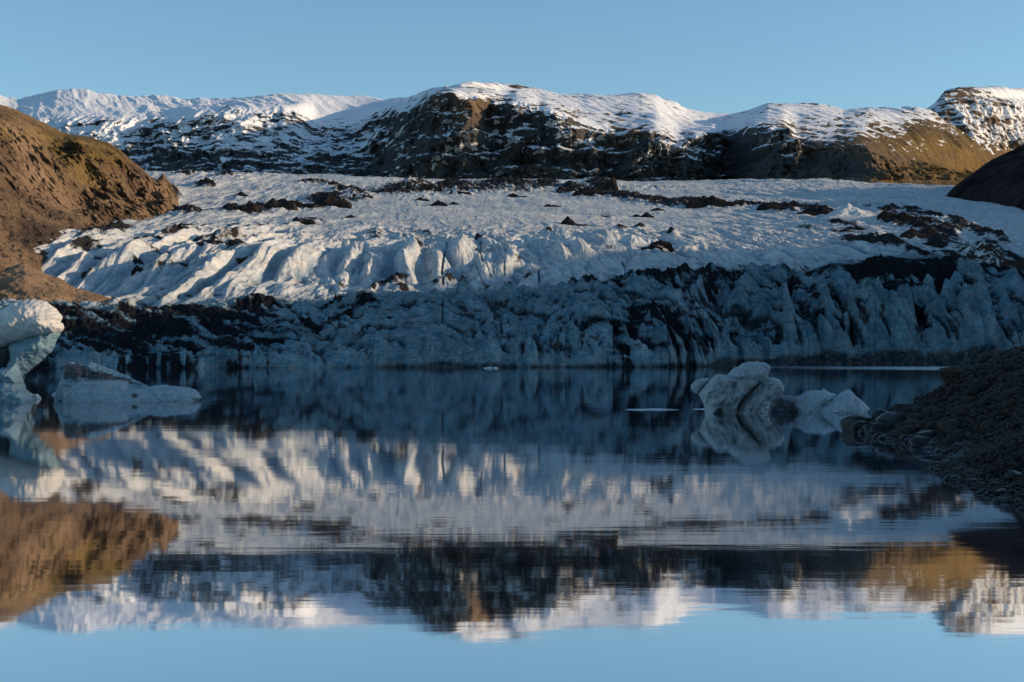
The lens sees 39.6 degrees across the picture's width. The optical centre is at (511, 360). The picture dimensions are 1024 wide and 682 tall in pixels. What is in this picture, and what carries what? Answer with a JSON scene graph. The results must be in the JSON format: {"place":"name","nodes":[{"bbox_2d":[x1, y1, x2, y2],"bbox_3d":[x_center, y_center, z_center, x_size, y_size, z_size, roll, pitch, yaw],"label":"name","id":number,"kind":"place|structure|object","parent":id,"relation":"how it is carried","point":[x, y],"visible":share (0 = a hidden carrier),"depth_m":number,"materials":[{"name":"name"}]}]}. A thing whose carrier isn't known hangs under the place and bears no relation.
{"place":"outdoors","nodes":[
{"label":"outdoors","id":0,"kind":"place"},
{"bbox_2d":[0,264,111,303],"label":"rock tongue","id":1,"kind":"object","parent":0,"point":[21,282],"visible":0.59,"depth_m":541.03,"materials":[{"name":"brown stone"}]},
{"bbox_2d":[0,104,178,272],"bbox_3d":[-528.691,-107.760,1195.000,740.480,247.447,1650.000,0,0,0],"label":"brown hillside","id":2,"kind":"structure","parent":0,"point":[53,181],"depth_m":973.81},
{"bbox_2d":[0,81,994,185],"bbox_3d":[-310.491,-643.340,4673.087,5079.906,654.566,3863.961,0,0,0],"label":"mountain range","id":3,"kind":"structure","parent":0,"point":[473,130],"depth_m":3854.60,"materials":[{"name":"white snow"}]},
{"bbox_2d":[689,109,732,117],"bbox_3d":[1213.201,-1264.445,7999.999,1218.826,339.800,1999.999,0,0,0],"label":"snowfield","id":4,"kind":"structure","parent":3,"relation":"on","point":[708,114],"depth_m":7726.30,"materials":[{"name":"white snow"}]},
{"bbox_2d":[0,366,1023,681],"bbox_3d":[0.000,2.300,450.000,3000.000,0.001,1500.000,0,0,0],"label":"lake water","id":5,"kind":"structure","parent":0,"point":[420,524],"depth_m":18.61,"materials":[{"name":"blue liquid"}]},
{"bbox_2d":[0,364,33,401],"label":"iceberg","id":6,"kind":"object","parent":5,"relation":"on","point":[13,387],"visible":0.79,"depth_m":78.65,"materials":[{"name":"ice"}]},
{"bbox_2d":[0,299,63,376],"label":"iceberg","id":7,"kind":"object","parent":5,"relation":"on","point":[31,330],"visible":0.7,"depth_m":82.12,"materials":[{"name":"white ice"}]},
{"bbox_2d":[31,393,40,398],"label":"ice fragment","id":8,"kind":"object","parent":5,"relation":"on","point":[35,396],"visible":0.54,"depth_m":85.70,"materials":[{"name":"white ice"}]},
{"bbox_2d":[54,362,157,400],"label":"iceberg","id":9,"kind":"object","parent":5,"relation":"on","point":[91,381],"visible":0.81,"depth_m":80.64,"materials":[{"name":"white ice"}]},
{"bbox_2d":[146,385,200,400],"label":"iceberg","id":10,"kind":"object","parent":5,"relation":"on","point":[167,393],"visible":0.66,"depth_m":80.94,"materials":[{"name":"white ice"}]},
{"bbox_2d":[626,408,676,409],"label":"ice fragment","id":11,"kind":"object","parent":5,"relation":"on","point":[652,409],"visible":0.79,"depth_m":66.44,"materials":[{"name":"white ice"}]},
{"bbox_2d":[691,361,783,412],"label":"iceberg","id":12,"kind":"object","parent":5,"relation":"on","point":[750,387],"visible":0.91,"depth_m":62.41,"materials":[{"name":"white ice"}]},
{"bbox_2d":[768,395,797,411],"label":"iceberg","id":13,"kind":"object","parent":5,"relation":"on","point":[782,403],"visible":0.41,"depth_m":63.87,"materials":[{"name":"ice"}]},
{"bbox_2d":[794,388,869,412],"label":"iceberg","id":14,"kind":"object","parent":5,"relation":"on","point":[824,400],"visible":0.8,"depth_m":62.94,"materials":[{"name":"white ice"}]},
{"bbox_2d":[0,169,1023,367],"bbox_3d":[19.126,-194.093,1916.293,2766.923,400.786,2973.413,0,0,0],"label":"glacier","id":15,"kind":"object","parent":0,"point":[486,273],"visible":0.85,"depth_m":644.64,"materials":[{"name":"white ice"}]},
{"bbox_2d":[131,265,142,275],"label":"debris cone","id":16,"kind":"object","parent":15,"relation":"on","point":[136,268],"visible":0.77,"depth_m":638.18,"materials":[{"name":"black stone"}]},
{"bbox_2d":[178,223,188,228],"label":"debris cone","id":17,"kind":"object","parent":15,"relation":"on","point":[181,225],"visible":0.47,"depth_m":844.38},
{"bbox_2d":[196,235,229,245],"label":"debris cone","id":18,"kind":"object","parent":15,"relation":"on","point":[213,239],"visible":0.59,"depth_m":695.00,"materials":[{"name":"grey stone"}]},
{"bbox_2d":[233,191,247,195],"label":"debris cone","id":19,"kind":"object","parent":15,"relation":"on","point":[241,193],"visible":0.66,"depth_m":1304.28,"materials":[{"name":"black stone"}]},
{"bbox_2d":[229,249,252,263],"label":"debris cone","id":20,"kind":"object","parent":15,"relation":"on","point":[239,260],"visible":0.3,"depth_m":650.39,"materials":[{"name":"black stone"}]},
{"bbox_2d":[230,203,258,211],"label":"debris cone","id":21,"kind":"object","parent":15,"relation":"on","point":[249,207],"visible":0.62,"depth_m":1088.57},
{"bbox_2d":[264,198,297,210],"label":"debris cone","id":22,"kind":"object","parent":15,"relation":"on","point":[274,203],"visible":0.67,"depth_m":1125.60,"materials":[{"name":"black stone"}]},
{"bbox_2d":[293,200,313,207],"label":"debris cone","id":23,"kind":"object","parent":15,"relation":"on","point":[297,202],"visible":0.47,"depth_m":1156.84,"materials":[{"name":"black stone"}]},
{"bbox_2d":[292,217,315,224],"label":"debris cone","id":24,"kind":"object","parent":15,"relation":"on","point":[308,221],"visible":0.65,"depth_m":941.10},
{"bbox_2d":[303,193,351,208],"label":"debris cone","id":25,"kind":"object","parent":15,"relation":"on","point":[328,199],"visible":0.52,"depth_m":1172.88,"materials":[{"name":"black stone"}]},
{"bbox_2d":[339,188,362,197],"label":"debris cone","id":26,"kind":"object","parent":15,"relation":"on","point":[353,193],"visible":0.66,"depth_m":1296.53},
{"bbox_2d":[358,192,373,198],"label":"debris cone","id":27,"kind":"object","parent":15,"relation":"on","point":[366,194],"visible":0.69,"depth_m":1293.43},
{"bbox_2d":[401,175,443,191],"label":"debris cone","id":28,"kind":"object","parent":15,"relation":"on","point":[409,181],"visible":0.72,"depth_m":1482.63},
{"bbox_2d":[416,197,429,200],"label":"debris cone","id":29,"kind":"object","parent":15,"relation":"on","point":[420,199],"visible":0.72,"depth_m":1295.72,"materials":[{"name":"black stone"}]},
{"bbox_2d":[429,200,447,205],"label":"debris cone","id":30,"kind":"object","parent":15,"relation":"on","point":[438,203],"visible":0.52,"depth_m":1237.22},
{"bbox_2d":[443,186,471,194],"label":"debris cone","id":31,"kind":"object","parent":15,"relation":"on","point":[455,189],"visible":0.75,"depth_m":1383.92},
{"bbox_2d":[507,193,526,196],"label":"debris cone","id":32,"kind":"object","parent":15,"relation":"on","point":[512,195],"visible":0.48,"depth_m":1362.67,"materials":[{"name":"black stone"}]},
{"bbox_2d":[544,204,561,206],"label":"debris cone","id":33,"kind":"object","parent":15,"relation":"on","point":[547,205],"visible":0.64,"depth_m":1236.82,"materials":[{"name":"grey stone"}]},
{"bbox_2d":[556,186,576,192],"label":"debris cone","id":34,"kind":"object","parent":15,"relation":"on","point":[560,189],"visible":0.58,"depth_m":1547.81,"materials":[{"name":"grey stone"}]},
{"bbox_2d":[560,216,587,225],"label":"debris cone","id":35,"kind":"object","parent":15,"relation":"on","point":[567,220],"visible":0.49,"depth_m":967.83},
{"bbox_2d":[573,186,604,195],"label":"debris cone","id":36,"kind":"object","parent":15,"relation":"on","point":[586,191],"visible":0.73,"depth_m":1444.64,"materials":[{"name":"black stone"}]},
{"bbox_2d":[593,176,618,190],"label":"debris cone","id":37,"kind":"object","parent":15,"relation":"on","point":[611,184],"visible":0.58,"depth_m":1576.22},
{"bbox_2d":[633,212,653,217],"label":"debris cone","id":38,"kind":"object","parent":15,"relation":"on","point":[646,214],"visible":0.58,"depth_m":1108.01,"materials":[{"name":"black stone"}]},
{"bbox_2d":[641,244,663,251],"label":"debris cone","id":39,"kind":"object","parent":15,"relation":"on","point":[653,246],"visible":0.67,"depth_m":721.48,"materials":[{"name":"black stone"}]},
{"bbox_2d":[650,208,664,210],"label":"debris cone","id":40,"kind":"object","parent":15,"relation":"on","point":[657,209],"visible":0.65,"depth_m":1189.13,"materials":[{"name":"black stone"}]},
{"bbox_2d":[650,240,673,250],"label":"debris cone","id":41,"kind":"object","parent":15,"relation":"on","point":[667,245],"visible":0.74,"depth_m":732.31,"materials":[{"name":"black stone"}]},
{"bbox_2d":[685,195,736,208],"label":"debris cone","id":42,"kind":"object","parent":15,"relation":"on","point":[711,200],"visible":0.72,"depth_m":1273.00,"materials":[{"name":"black stone"}]},
{"bbox_2d":[756,200,802,210],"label":"debris cone","id":43,"kind":"object","parent":15,"relation":"on","point":[767,206],"visible":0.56,"depth_m":1222.40,"materials":[{"name":"black stone"}]},
{"bbox_2d":[796,206,831,215],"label":"debris cone","id":44,"kind":"object","parent":15,"relation":"on","point":[821,210],"visible":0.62,"depth_m":1147.97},
{"bbox_2d":[821,203,876,222],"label":"mound","id":45,"kind":"object","parent":15,"relation":"on","point":[847,211],"visible":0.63,"depth_m":1060.78,"materials":[{"name":"white snow"}]},
{"bbox_2d":[877,210,899,219],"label":"debris cone","id":46,"kind":"object","parent":15,"relation":"on","point":[883,214],"visible":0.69,"depth_m":1044.63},
{"bbox_2d":[897,211,932,223],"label":"debris cone","id":47,"kind":"object","parent":15,"relation":"on","point":[902,216],"visible":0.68,"depth_m":1038.95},
{"bbox_2d":[899,225,942,238],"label":"debris cone","id":48,"kind":"object","parent":15,"relation":"on","point":[927,232],"visible":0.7,"depth_m":863.32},
{"bbox_2d":[921,239,948,247],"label":"debris cone","id":49,"kind":"object","parent":15,"relation":"on","point":[936,243],"visible":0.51,"depth_m":793.16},
{"bbox_2d":[961,240,1023,272],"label":"debris cone","id":50,"kind":"object","parent":15,"relation":"on","point":[983,251],"visible":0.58,"depth_m":735.85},
{"bbox_2d":[0,0,1023,112],"label":"sky","id":51,"kind":"structure","parent":0,"point":[713,56],"materials":[{"name":"blue"}]},
{"bbox_2d":[883,348,1023,506],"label":"gravel bank","id":52,"kind":"structure","parent":0,"point":[1016,461],"depth_m":29.62,"materials":[{"name":"brown gravel"}]},
{"bbox_2d":[840,413,870,430],"bbox_3d":[11.382,2.158,46.580,1.176,0.858,0.756,0,0,0],"label":"boulder","id":53,"kind":"object","parent":52,"relation":"on","point":[847,422],"visible":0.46,"depth_m":46.46,"materials":[{"name":"stone"}]},
{"bbox_2d":[851,420,865,430],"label":"boulder","id":54,"kind":"object","parent":52,"relation":"on","point":[856,425],"visible":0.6,"depth_m":45.73,"materials":[{"name":"stone"}]},
{"bbox_2d":[864,422,873,432],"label":"boulder","id":55,"kind":"object","parent":52,"relation":"on","point":[867,427],"visible":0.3,"depth_m":44.28,"materials":[{"name":"stone"}]},
{"bbox_2d":[871,411,881,418],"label":"boulder","id":56,"kind":"object","parent":52,"relation":"on","point":[875,414],"visible":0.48,"depth_m":45.84,"materials":[{"name":"grey stone"}]},
{"bbox_2d":[872,433,882,437],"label":"boulder","id":57,"kind":"object","parent":52,"relation":"on","point":[876,435],"visible":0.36,"depth_m":42.36,"materials":[{"name":"stone"}]},
{"bbox_2d":[870,422,885,433],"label":"boulder","id":58,"kind":"object","parent":52,"relation":"on","point":[876,427],"visible":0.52,"depth_m":43.36,"materials":[{"name":"stone"}]},
{"bbox_2d":[871,409,887,418],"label":"boulder","id":59,"kind":"object","parent":52,"relation":"on","point":[881,410],"visible":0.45,"depth_m":46.04,"materials":[{"name":"stone"}]},
{"bbox_2d":[877,434,885,438],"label":"boulder","id":60,"kind":"object","parent":52,"relation":"on","point":[880,436],"visible":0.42,"depth_m":41.81,"materials":[{"name":"stone"}]},
{"bbox_2d":[875,411,898,422],"bbox_3d":[11.679,1.897,44.007,1.221,0.649,0.829,0,0,-39],"label":"boulder","id":61,"kind":"object","parent":52,"relation":"on","point":[885,417],"visible":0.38,"depth_m":43.80,"materials":[{"name":"stone"}]},
{"bbox_2d":[884,434,893,439],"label":"boulder","id":62,"kind":"object","parent":52,"relation":"on","point":[887,435],"visible":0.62,"depth_m":41.27,"materials":[{"name":"stone"}]},
{"bbox_2d":[886,419,900,429],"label":"boulder","id":63,"kind":"object","parent":52,"relation":"on","point":[891,424],"visible":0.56,"depth_m":42.61,"materials":[{"name":"grey stone"}]},
{"bbox_2d":[891,413,906,419],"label":"boulder","id":64,"kind":"object","parent":52,"relation":"on","point":[900,416],"visible":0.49,"depth_m":43.14,"materials":[{"name":"grey stone"}]},
{"bbox_2d":[899,435,908,440],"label":"boulder","id":65,"kind":"object","parent":52,"relation":"on","point":[902,437],"visible":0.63,"depth_m":40.02,"materials":[{"name":"stone"}]},
{"bbox_2d":[895,422,913,430],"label":"boulder","id":66,"kind":"object","parent":52,"relation":"on","point":[898,425],"visible":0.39,"depth_m":41.30,"materials":[{"name":"grey stone"}]},
{"bbox_2d":[895,425,917,437],"bbox_3d":[11.335,2.054,40.788,0.499,0.430,0.605,0,0,-33],"label":"boulder","id":67,"kind":"object","parent":52,"relation":"on","point":[906,430],"visible":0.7,"depth_m":40.62,"materials":[{"name":"grey stone"}]},
{"bbox_2d":[905,418,920,423],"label":"boulder","id":68,"kind":"object","parent":52,"relation":"on","point":[912,420],"visible":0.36,"depth_m":41.74,"materials":[{"name":"grey stone"}]},
{"bbox_2d":[906,413,923,419],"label":"boulder","id":69,"kind":"object","parent":52,"relation":"on","point":[915,415],"visible":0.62,"depth_m":42.16,"materials":[{"name":"grey stone"}]},
{"bbox_2d":[912,406,923,411],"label":"boulder","id":70,"kind":"object","parent":52,"relation":"on","point":[918,408],"visible":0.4,"depth_m":43.73,"materials":[{"name":"grey stone"}]},
{"bbox_2d":[914,422,921,429],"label":"boulder","id":71,"kind":"object","parent":52,"relation":"on","point":[917,425],"visible":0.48,"depth_m":40.85,"materials":[{"name":"grey stone"}]},
{"bbox_2d":[910,436,931,446],"bbox_3d":[10.957,2.221,38.090,0.559,0.416,0.677,0,0,44],"label":"boulder","id":72,"kind":"object","parent":52,"relation":"on","point":[918,441],"visible":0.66,"depth_m":37.92,"materials":[{"name":"stone"}]},
{"bbox_2d":[916,430,935,436],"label":"boulder","id":73,"kind":"object","parent":52,"relation":"on","point":[929,433],"visible":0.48,"depth_m":38.37,"materials":[{"name":"stone"}]},
{"bbox_2d":[921,414,931,418],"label":"boulder","id":74,"kind":"object","parent":52,"relation":"on","point":[926,416],"visible":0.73,"depth_m":41.77,"materials":[{"name":"grey stone"}]},
{"bbox_2d":[922,406,934,414],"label":"boulder","id":75,"kind":"object","parent":52,"relation":"on","point":[927,410],"visible":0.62,"depth_m":42.14,"materials":[{"name":"grey stone"}]},
{"bbox_2d":[920,417,937,427],"bbox_3d":[11.885,1.777,40.455,0.510,0.330,0.496,0,0,-4],"label":"boulder","id":76,"kind":"object","parent":52,"relation":"on","point":[924,422],"visible":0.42,"depth_m":40.32,"materials":[{"name":"grey stone"}]},
{"bbox_2d":[925,392,936,397],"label":"boulder","id":77,"kind":"object","parent":52,"relation":"on","point":[930,394],"visible":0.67,"depth_m":45.34,"materials":[{"name":"grey stone"}]},
{"bbox_2d":[925,421,937,429],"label":"boulder","id":78,"kind":"object","parent":52,"relation":"on","point":[930,425],"visible":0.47,"depth_m":39.10,"materials":[{"name":"grey stone"}]},
{"bbox_2d":[929,461,937,466],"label":"boulder","id":79,"kind":"object","parent":52,"relation":"on","point":[933,463],"visible":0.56,"depth_m":30.45,"materials":[{"name":"stone"}]},
{"bbox_2d":[928,397,942,403],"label":"boulder","id":80,"kind":"object","parent":52,"relation":"on","point":[935,400],"visible":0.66,"depth_m":44.47,"materials":[{"name":"grey stone"}]},
{"bbox_2d":[851,421,1023,514],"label":"pebbles","id":81,"kind":"object","parent":52,"relation":"on","point":[986,492],"visible":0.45,"depth_m":28.45,"materials":[{"name":"stone"}]},
{"bbox_2d":[932,408,944,415],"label":"boulder","id":82,"kind":"object","parent":52,"relation":"on","point":[937,411],"visible":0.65,"depth_m":41.32,"materials":[{"name":"grey stone"}]},
{"bbox_2d":[935,413,944,418],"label":"boulder","id":83,"kind":"object","parent":52,"relation":"on","point":[939,415],"visible":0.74,"depth_m":40.79,"materials":[{"name":"grey stone"}]},
{"bbox_2d":[936,419,950,428],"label":"boulder","id":84,"kind":"object","parent":52,"relation":"on","point":[940,421],"visible":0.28,"depth_m":38.54,"materials":[{"name":"grey stone"}]},
{"bbox_2d":[870,345,1023,505],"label":"pebbles","id":85,"kind":"object","parent":52,"relation":"on","point":[1009,437],"visible":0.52,"depth_m":37.23,"materials":[{"name":"brown stone"}]},
{"bbox_2d":[939,420,960,433],"bbox_3d":[11.757,1.778,38.119,0.472,0.407,0.572,0,0,-24],"label":"boulder","id":86,"kind":"object","parent":52,"relation":"on","point":[944,426],"visible":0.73,"depth_m":37.97,"materials":[{"name":"grey stone"}]},
{"bbox_2d":[939,366,962,381],"bbox_3d":[14.381,0.460,46.505,0.768,0.572,0.931,0,0,32],"label":"boulder","id":87,"kind":"object","parent":52,"relation":"on","point":[946,374],"visible":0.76,"depth_m":46.19,"materials":[{"name":"grey stone"}]},
{"bbox_2d":[943,437,958,445],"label":"boulder","id":88,"kind":"object","parent":52,"relation":"on","point":[948,441],"visible":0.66,"depth_m":36.10,"materials":[{"name":"grey stone"}]},
{"bbox_2d":[946,427,958,432],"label":"boulder","id":89,"kind":"object","parent":52,"relation":"on","point":[949,429],"visible":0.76,"depth_m":37.57,"materials":[{"name":"grey stone"}]},
{"bbox_2d":[949,475,958,480],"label":"boulder","id":90,"kind":"object","parent":52,"relation":"on","point":[951,478],"visible":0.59,"depth_m":27.15,"materials":[{"name":"stone"}]},
{"bbox_2d":[951,433,962,440],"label":"boulder","id":91,"kind":"object","parent":52,"relation":"on","point":[958,435],"visible":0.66,"depth_m":36.45,"materials":[{"name":"grey stone"}]},
{"bbox_2d":[957,477,966,482],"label":"boulder","id":92,"kind":"object","parent":52,"relation":"on","point":[961,479],"visible":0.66,"depth_m":26.62,"materials":[{"name":"stone"}]},
{"bbox_2d":[955,410,969,416],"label":"boulder","id":93,"kind":"object","parent":52,"relation":"on","point":[961,413],"visible":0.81,"depth_m":39.15,"materials":[{"name":"grey stone"}]},
{"bbox_2d":[966,478,977,484],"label":"boulder","id":94,"kind":"object","parent":52,"relation":"on","point":[969,480],"visible":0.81,"depth_m":26.26,"materials":[{"name":"stone"}]},
{"bbox_2d":[971,409,979,413],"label":"boulder","id":95,"kind":"object","parent":52,"relation":"on","point":[973,411],"visible":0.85,"depth_m":38.60,"materials":[{"name":"grey stone"}]},
{"bbox_2d":[965,380,988,395],"bbox_3d":[13.923,0.859,42.513,0.698,0.547,0.723,0,0,0],"label":"boulder","id":96,"kind":"object","parent":52,"relation":"on","point":[976,387],"visible":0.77,"depth_m":42.26,"materials":[{"name":"grey stone"}]},
{"bbox_2d":[977,352,992,363],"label":"boulder","id":97,"kind":"object","parent":52,"relation":"on","point":[983,357],"visible":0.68,"depth_m":47.79,"materials":[{"name":"grey stone"}]},
{"bbox_2d":[980,421,993,427],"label":"boulder","id":98,"kind":"object","parent":52,"relation":"on","point":[985,423],"visible":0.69,"depth_m":36.62,"materials":[{"name":"grey stone"}]},
{"bbox_2d":[990,481,999,486],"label":"boulder","id":99,"kind":"object","parent":52,"relation":"on","point":[993,484],"visible":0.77,"depth_m":25.09,"materials":[{"name":"stone"}]},
{"bbox_2d":[993,497,1006,502],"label":"boulder","id":100,"kind":"object","parent":52,"relation":"on","point":[1000,499],"visible":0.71,"depth_m":23.11,"materials":[{"name":"stone"}]},
{"bbox_2d":[996,488,1006,493],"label":"boulder","id":101,"kind":"object","parent":52,"relation":"on","point":[1001,491],"visible":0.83,"depth_m":23.88,"materials":[{"name":"stone"}]},
{"bbox_2d":[1000,390,1013,396],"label":"boulder","id":102,"kind":"object","parent":52,"relation":"on","point":[1008,393],"visible":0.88,"depth_m":38.88,"materials":[{"name":"grey stone"}]},
{"bbox_2d":[1001,399,1016,409],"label":"boulder","id":103,"kind":"object","parent":52,"relation":"on","point":[1005,404],"visible":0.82,"depth_m":37.54,"materials":[{"name":"grey stone"}]},
{"bbox_2d":[1005,470,1021,479],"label":"boulder","id":104,"kind":"object","parent":52,"relation":"on","point":[1010,474],"visible":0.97,"depth_m":25.42,"materials":[{"name":"stone"}]},
{"bbox_2d":[1013,499,1021,503],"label":"boulder","id":105,"kind":"object","parent":52,"relation":"on","point":[1017,501],"visible":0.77,"depth_m":22.63,"materials":[{"name":"stone"}]},
{"bbox_2d":[927,86,1023,157],"bbox_3d":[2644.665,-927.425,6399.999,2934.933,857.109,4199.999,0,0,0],"label":"table mountain","id":106,"kind":"structure","parent":0,"point":[990,119],"depth_m":5202.53,"materials":[{"name":"white snow"}]},
{"bbox_2d":[946,144,1023,209],"bbox_3d":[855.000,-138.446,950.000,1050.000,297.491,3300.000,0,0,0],"label":"dark ridge","id":107,"kind":"structure","parent":0,"point":[999,180],"depth_m":1427.90,"materials":[{"name":"black stone"}]}
]}

